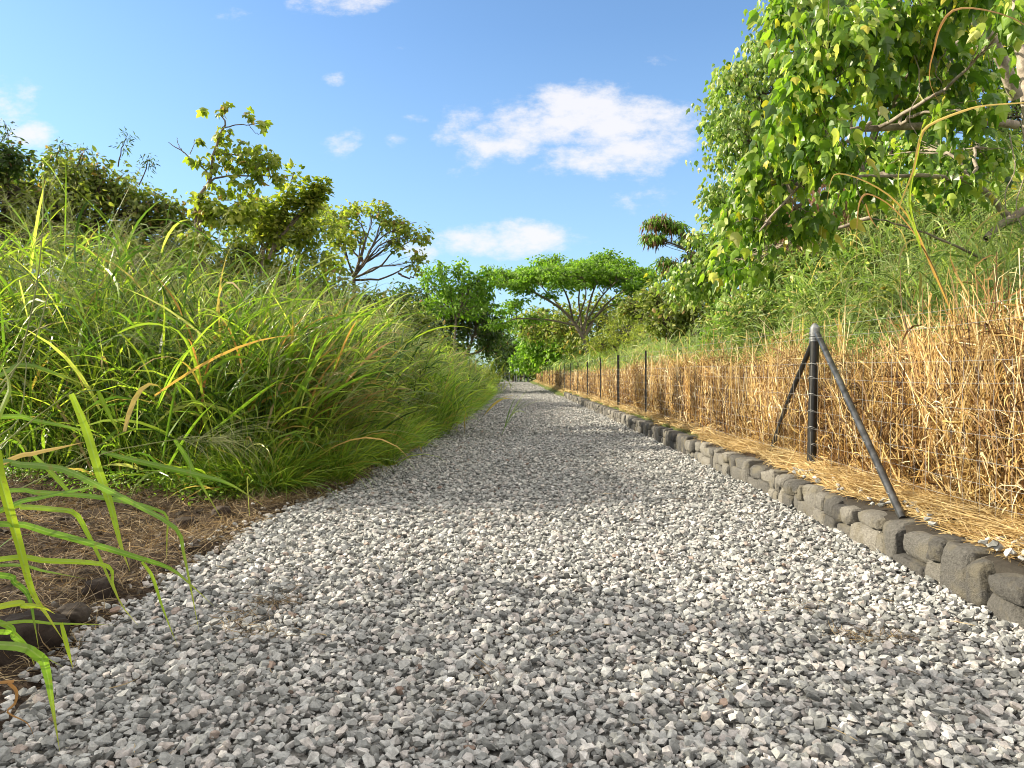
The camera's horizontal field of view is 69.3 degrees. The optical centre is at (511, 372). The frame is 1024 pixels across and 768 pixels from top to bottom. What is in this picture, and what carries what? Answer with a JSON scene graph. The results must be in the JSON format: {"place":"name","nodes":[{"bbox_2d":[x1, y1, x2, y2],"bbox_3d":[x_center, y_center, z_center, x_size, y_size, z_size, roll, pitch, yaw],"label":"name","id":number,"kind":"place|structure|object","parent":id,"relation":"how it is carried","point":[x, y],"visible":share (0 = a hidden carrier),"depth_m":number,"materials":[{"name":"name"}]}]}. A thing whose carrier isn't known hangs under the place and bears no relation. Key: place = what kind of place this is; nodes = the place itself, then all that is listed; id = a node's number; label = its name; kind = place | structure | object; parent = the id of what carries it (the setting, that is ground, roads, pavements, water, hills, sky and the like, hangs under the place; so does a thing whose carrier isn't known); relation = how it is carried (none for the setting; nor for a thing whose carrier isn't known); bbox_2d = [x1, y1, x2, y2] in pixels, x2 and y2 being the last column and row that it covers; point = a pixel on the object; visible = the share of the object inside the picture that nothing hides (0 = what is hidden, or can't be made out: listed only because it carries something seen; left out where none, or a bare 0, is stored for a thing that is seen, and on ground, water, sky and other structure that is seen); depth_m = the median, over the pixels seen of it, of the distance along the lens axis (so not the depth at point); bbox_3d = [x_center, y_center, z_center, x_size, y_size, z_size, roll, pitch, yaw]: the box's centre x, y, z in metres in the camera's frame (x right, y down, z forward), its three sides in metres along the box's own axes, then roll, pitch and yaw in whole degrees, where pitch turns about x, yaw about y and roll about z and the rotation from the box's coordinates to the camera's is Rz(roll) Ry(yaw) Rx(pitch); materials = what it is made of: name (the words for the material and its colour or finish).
{"place":"outdoors","nodes":[
{"label":"outdoors","id":0,"kind":"place"},
{"bbox_2d":[0,0,1022,347],"label":"sky","id":1,"kind":"structure","parent":0,"point":[516,130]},
{"bbox_2d":[0,380,1023,767],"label":"road","id":2,"kind":"structure","parent":0,"point":[28,702],"depth_m":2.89,"materials":[{"name":"grey gravel"}]},
{"bbox_2d":[0,373,1023,730],"bbox_3d":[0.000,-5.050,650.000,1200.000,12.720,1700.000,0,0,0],"label":"ground","id":3,"kind":"structure","parent":0,"point":[18,683],"depth_m":5.23,"materials":[{"name":"brown soil"}]},
{"bbox_2d":[0,609,70,667],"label":"rock","id":4,"kind":"object","parent":3,"relation":"on","point":[50,636],"visible":0.47,"depth_m":3.22,"materials":[{"name":"grey stone"}]},
{"bbox_2d":[55,602,90,622],"bbox_3d":[-2.125,1.178,3.596,0.156,0.108,0.131,0,0,0],"label":"rock","id":5,"kind":"object","parent":3,"relation":"on","point":[82,613],"visible":0.69,"depth_m":3.56,"materials":[{"name":"grey stone"}]},
{"bbox_2d":[0,118,160,299],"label":"twiggy tree","id":6,"kind":"object","parent":3,"relation":"on","point":[11,160],"visible":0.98,"depth_m":12.95,"materials":[{"name":"green plant"}]},
{"bbox_2d":[80,576,117,600],"bbox_3d":[-2.282,1.206,4.102,0.165,0.135,0.196,0,0,0],"label":"rock","id":7,"kind":"object","parent":3,"relation":"on","point":[103,583],"visible":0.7,"depth_m":4.04,"materials":[{"name":"stone"}]},
{"bbox_2d":[0,240,213,472],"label":"grass clump","id":8,"kind":"object","parent":3,"relation":"on","point":[3,321],"visible":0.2,"depth_m":8.14,"materials":[{"name":"green plant"}]},
{"bbox_2d":[0,144,215,280],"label":"spreading tree","id":9,"kind":"object","parent":3,"relation":"on","point":[98,189],"visible":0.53,"depth_m":14.29,"materials":[{"name":"green plant"}]},
{"bbox_2d":[0,185,292,750],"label":"broad leaved grass","id":10,"kind":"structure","parent":3,"relation":"on","point":[15,525],"depth_m":2.34,"materials":[{"name":"green plant"}]},
{"bbox_2d":[4,460,294,505],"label":"weeds","id":11,"kind":"object","parent":3,"relation":"on","point":[19,470],"visible":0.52,"depth_m":7.21,"materials":[{"name":"green plant"}]},
{"bbox_2d":[0,464,358,687],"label":"soil crumbs","id":12,"kind":"object","parent":3,"relation":"on","point":[192,547],"visible":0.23,"depth_m":5.44,"materials":[{"name":"brown soil"}]},
{"bbox_2d":[169,517,197,531],"bbox_3d":[-2.667,1.241,5.997,0.175,0.143,0.201,0,0,34],"label":"rock","id":13,"kind":"object","parent":3,"relation":"on","point":[183,522],"visible":0.48,"depth_m":5.95,"materials":[{"name":"grey stone"}]},
{"bbox_2d":[0,431,442,687],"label":"dead thatch","id":14,"kind":"object","parent":3,"relation":"on","point":[232,501],"visible":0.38,"depth_m":5.56,"materials":[{"name":"brown plant"}]},
{"bbox_2d":[211,505,233,518],"bbox_3d":[-2.466,1.194,6.301,0.184,0.127,0.152,0,0,0],"label":"rock","id":15,"kind":"object","parent":3,"relation":"on","point":[222,511],"visible":0.71,"depth_m":6.25,"materials":[{"name":"grey stone"}]},
{"bbox_2d":[168,101,288,300],"bbox_3d":[-4.989,-1.708,13.051,2.053,6.208,0.944,0,0,-14],"label":"sapling","id":16,"kind":"object","parent":3,"relation":"on","point":[208,211],"visible":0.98,"depth_m":12.97,"materials":[{"name":"green plant"}]},
{"bbox_2d":[89,228,400,323],"bbox_3d":[-4.813,-0.719,14.806,6.399,4.298,3.403,0,0,-34],"label":"hedge bush","id":17,"kind":"object","parent":3,"relation":"on","point":[247,247],"visible":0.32,"depth_m":14.21,"materials":[{"name":"green plant"}]},
{"bbox_2d":[0,152,498,515],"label":"tall grass","id":18,"kind":"structure","parent":3,"relation":"on","point":[129,407],"depth_m":8.02,"materials":[{"name":"green plant"}]},
{"bbox_2d":[0,155,494,467],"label":"seed heads","id":19,"kind":"object","parent":18,"relation":"on","point":[121,228],"visible":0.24,"depth_m":8.82,"materials":[{"name":"green plant"}]},
{"bbox_2d":[106,267,436,497],"bbox_3d":[-2.347,-0.003,7.877,3.136,2.449,4.502,0,0,0],"label":"grass clump","id":20,"kind":"object","parent":3,"relation":"on","point":[303,370],"visible":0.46,"depth_m":7.62,"materials":[{"name":"green plant"}]},
{"bbox_2d":[215,158,348,285],"bbox_3d":[-4.864,-1.341,15.201,2.968,5.515,2.616,0,0,0],"label":"young tree","id":21,"kind":"object","parent":3,"relation":"on","point":[282,227],"visible":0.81,"depth_m":14.26,"materials":[{"name":"green plant"}]},
{"bbox_2d":[107,382,501,504],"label":"verge grass","id":22,"kind":"structure","parent":3,"relation":"on","point":[341,466],"depth_m":7.75,"materials":[{"name":"green plant"}]},
{"bbox_2d":[227,335,446,475],"bbox_3d":[-2.025,0.428,8.568,2.730,1.754,2.672,0,0,44],"label":"grass clump","id":23,"kind":"object","parent":3,"relation":"on","point":[354,405],"visible":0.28,"depth_m":8.37,"materials":[{"name":"green plant"}]},
{"bbox_2d":[310,198,434,292],"bbox_3d":[-3.525,-1.448,18.093,3.000,5.976,2.787,0,0,-22],"label":"slender tree","id":24,"kind":"object","parent":3,"relation":"on","point":[399,228],"visible":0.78,"depth_m":17.96,"materials":[{"name":"green plant"}]},
{"bbox_2d":[359,293,464,360],"bbox_3d":[-4.152,-0.776,28.261,3.352,4.579,6.731,0,0,32],"label":"hedge bush","id":25,"kind":"object","parent":3,"relation":"on","point":[403,310],"visible":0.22,"depth_m":27.94,"materials":[{"name":"green plant"}]},
{"bbox_2d":[378,278,513,365],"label":"dark tree","id":26,"kind":"object","parent":3,"relation":"on","point":[485,340],"visible":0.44,"depth_m":47.54,"materials":[{"name":"green plant"}]},
{"bbox_2d":[415,256,499,352],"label":"spiky tree","id":27,"kind":"object","parent":3,"relation":"on","point":[447,294],"visible":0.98,"depth_m":42.77,"materials":[{"name":"green plant"}]},
{"bbox_2d":[395,359,530,437],"bbox_3d":[-0.956,0.396,14.409,3.308,1.674,2.772,0,0,0],"label":"grass clump","id":28,"kind":"object","parent":3,"relation":"on","point":[458,400],"visible":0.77,"depth_m":14.18,"materials":[{"name":"green plant"}]},
{"bbox_2d":[461,351,519,390],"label":"grass clump","id":29,"kind":"object","parent":3,"relation":"on","point":[494,372],"visible":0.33,"depth_m":44.03,"materials":[{"name":"green plant"}]},
{"bbox_2d":[475,332,540,381],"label":"dark tree","id":30,"kind":"object","parent":3,"relation":"on","point":[510,343],"visible":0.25,"depth_m":102.35,"materials":[{"name":"green plant"}]},
{"bbox_2d":[81,446,974,767],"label":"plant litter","id":31,"kind":"object","parent":3,"relation":"on","point":[853,636],"visible":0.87,"depth_m":3.47,"materials":[{"name":"brown plant"}]},
{"bbox_2d":[502,305,583,380],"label":"round tree","id":32,"kind":"object","parent":3,"relation":"on","point":[536,357],"visible":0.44,"depth_m":71.54,"materials":[{"name":"green plant"}]},
{"bbox_2d":[517,348,583,381],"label":"dark tree","id":33,"kind":"object","parent":3,"relation":"on","point":[534,373],"depth_m":99.38,"materials":[{"name":"green plant"}]},
{"bbox_2d":[478,248,664,365],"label":"umbrella tree","id":34,"kind":"object","parent":3,"relation":"on","point":[607,271],"visible":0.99,"depth_m":43.83,"materials":[{"name":"green plant"}]},
{"bbox_2d":[510,280,678,360],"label":"background tree","id":35,"kind":"object","parent":3,"relation":"on","point":[569,334],"visible":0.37,"depth_m":61.39,"materials":[{"name":"green plant"}]},
{"bbox_2d":[582,300,658,360],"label":"yellow bush","id":36,"kind":"object","parent":3,"relation":"on","point":[618,338],"visible":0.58,"depth_m":39.71,"materials":[{"name":"green plant"}]},
{"bbox_2d":[615,275,719,357],"bbox_3d":[5.402,-1.277,25.312,5.379,4.359,2.898,0,0,44],"label":"green bush","id":37,"kind":"object","parent":3,"relation":"on","point":[653,307],"visible":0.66,"depth_m":25.01,"materials":[{"name":"green plant"}]},
{"bbox_2d":[637,211,731,301],"bbox_3d":[7.165,-2.996,28.185,4.956,6.278,2.745,0,0,-23],"label":"feathery tree","id":38,"kind":"object","parent":3,"relation":"on","point":[665,226],"visible":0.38,"depth_m":27.81,"materials":[{"name":"green plant"}]},
{"bbox_2d":[697,294,786,352],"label":"green bush","id":39,"kind":"object","parent":3,"relation":"on","point":[710,332],"visible":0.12,"depth_m":15.50,"materials":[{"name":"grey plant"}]},
{"bbox_2d":[533,379,1023,563],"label":"straw","id":40,"kind":"object","parent":3,"relation":"on","point":[736,443],"visible":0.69,"depth_m":5.64,"materials":[{"name":"beige plant"}]},
{"bbox_2d":[536,248,1023,526],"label":"dry grass","id":41,"kind":"structure","parent":3,"relation":"on","point":[1010,479],"depth_m":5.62,"materials":[{"name":"beige plant"}]},
{"bbox_2d":[538,297,1023,524],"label":"wire fence","id":42,"kind":"object","parent":3,"relation":"on","point":[816,340],"visible":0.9,"depth_m":7.10,"materials":[{"name":"grey metal"}]},
{"bbox_2d":[539,105,1023,387],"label":"meadow grass","id":43,"kind":"structure","parent":3,"relation":"on","point":[574,362],"depth_m":10.03,"materials":[{"name":"green plant"}]},
{"bbox_2d":[564,392,1023,629],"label":"stone wall","id":44,"kind":"structure","parent":3,"relation":"on","point":[977,576],"depth_m":5.09,"materials":[{"name":"grey stone"}]},
{"bbox_2d":[567,347,1022,496],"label":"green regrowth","id":45,"kind":"object","parent":3,"relation":"on","point":[712,366],"visible":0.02,"depth_m":15.23,"materials":[{"name":"green plant"}]},
{"bbox_2d":[594,93,1023,374],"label":"meadow seed heads","id":46,"kind":"object","parent":3,"relation":"on","point":[888,253],"visible":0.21,"depth_m":9.16,"materials":[{"name":"plant"}]},
{"bbox_2d":[643,0,1023,329],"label":"lobed leaf tree","id":47,"kind":"object","parent":3,"relation":"on","point":[730,132],"visible":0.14,"depth_m":16.14,"materials":[{"name":"green plant"}]},
{"bbox_2d":[695,151,1023,349],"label":"feathery bush","id":48,"kind":"object","parent":3,"relation":"on","point":[792,257],"visible":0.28,"depth_m":12.86,"materials":[{"name":"green plant"}]},
{"bbox_2d":[765,164,895,263],"bbox_3d":[5.664,-2.846,13.569,1.698,2.911,2.750,0,0,-44],"label":"dead vine","id":49,"kind":"object","parent":48,"relation":"hanging from","point":[814,200],"visible":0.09,"depth_m":13.40,"materials":[{"name":"plant"}]},
{"bbox_2d":[697,0,1023,293],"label":"lobed leaf tree","id":50,"kind":"object","parent":3,"relation":"on","point":[852,41],"visible":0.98,"depth_m":7.43,"materials":[{"name":"green plant"}]},
{"bbox_2d":[848,267,949,342],"bbox_3d":[4.939,-0.189,9.417,1.277,2.387,0.963,0,0,43],"label":"green bush","id":51,"kind":"object","parent":3,"relation":"on","point":[887,288],"visible":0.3,"depth_m":9.46,"materials":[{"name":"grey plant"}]},
{"bbox_2d":[463,337,607,371],"bbox_3d":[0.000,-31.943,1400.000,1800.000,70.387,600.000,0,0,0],"label":"hill","id":52,"kind":"structure","parent":0,"point":[473,351],"depth_m":1175.94,"materials":[{"name":"green plant"}]},
{"bbox_2d":[827,7,1023,353],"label":"cane grass","id":53,"kind":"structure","parent":0,"point":[915,232],"depth_m":5.12,"materials":[{"name":"plant"}]}
]}

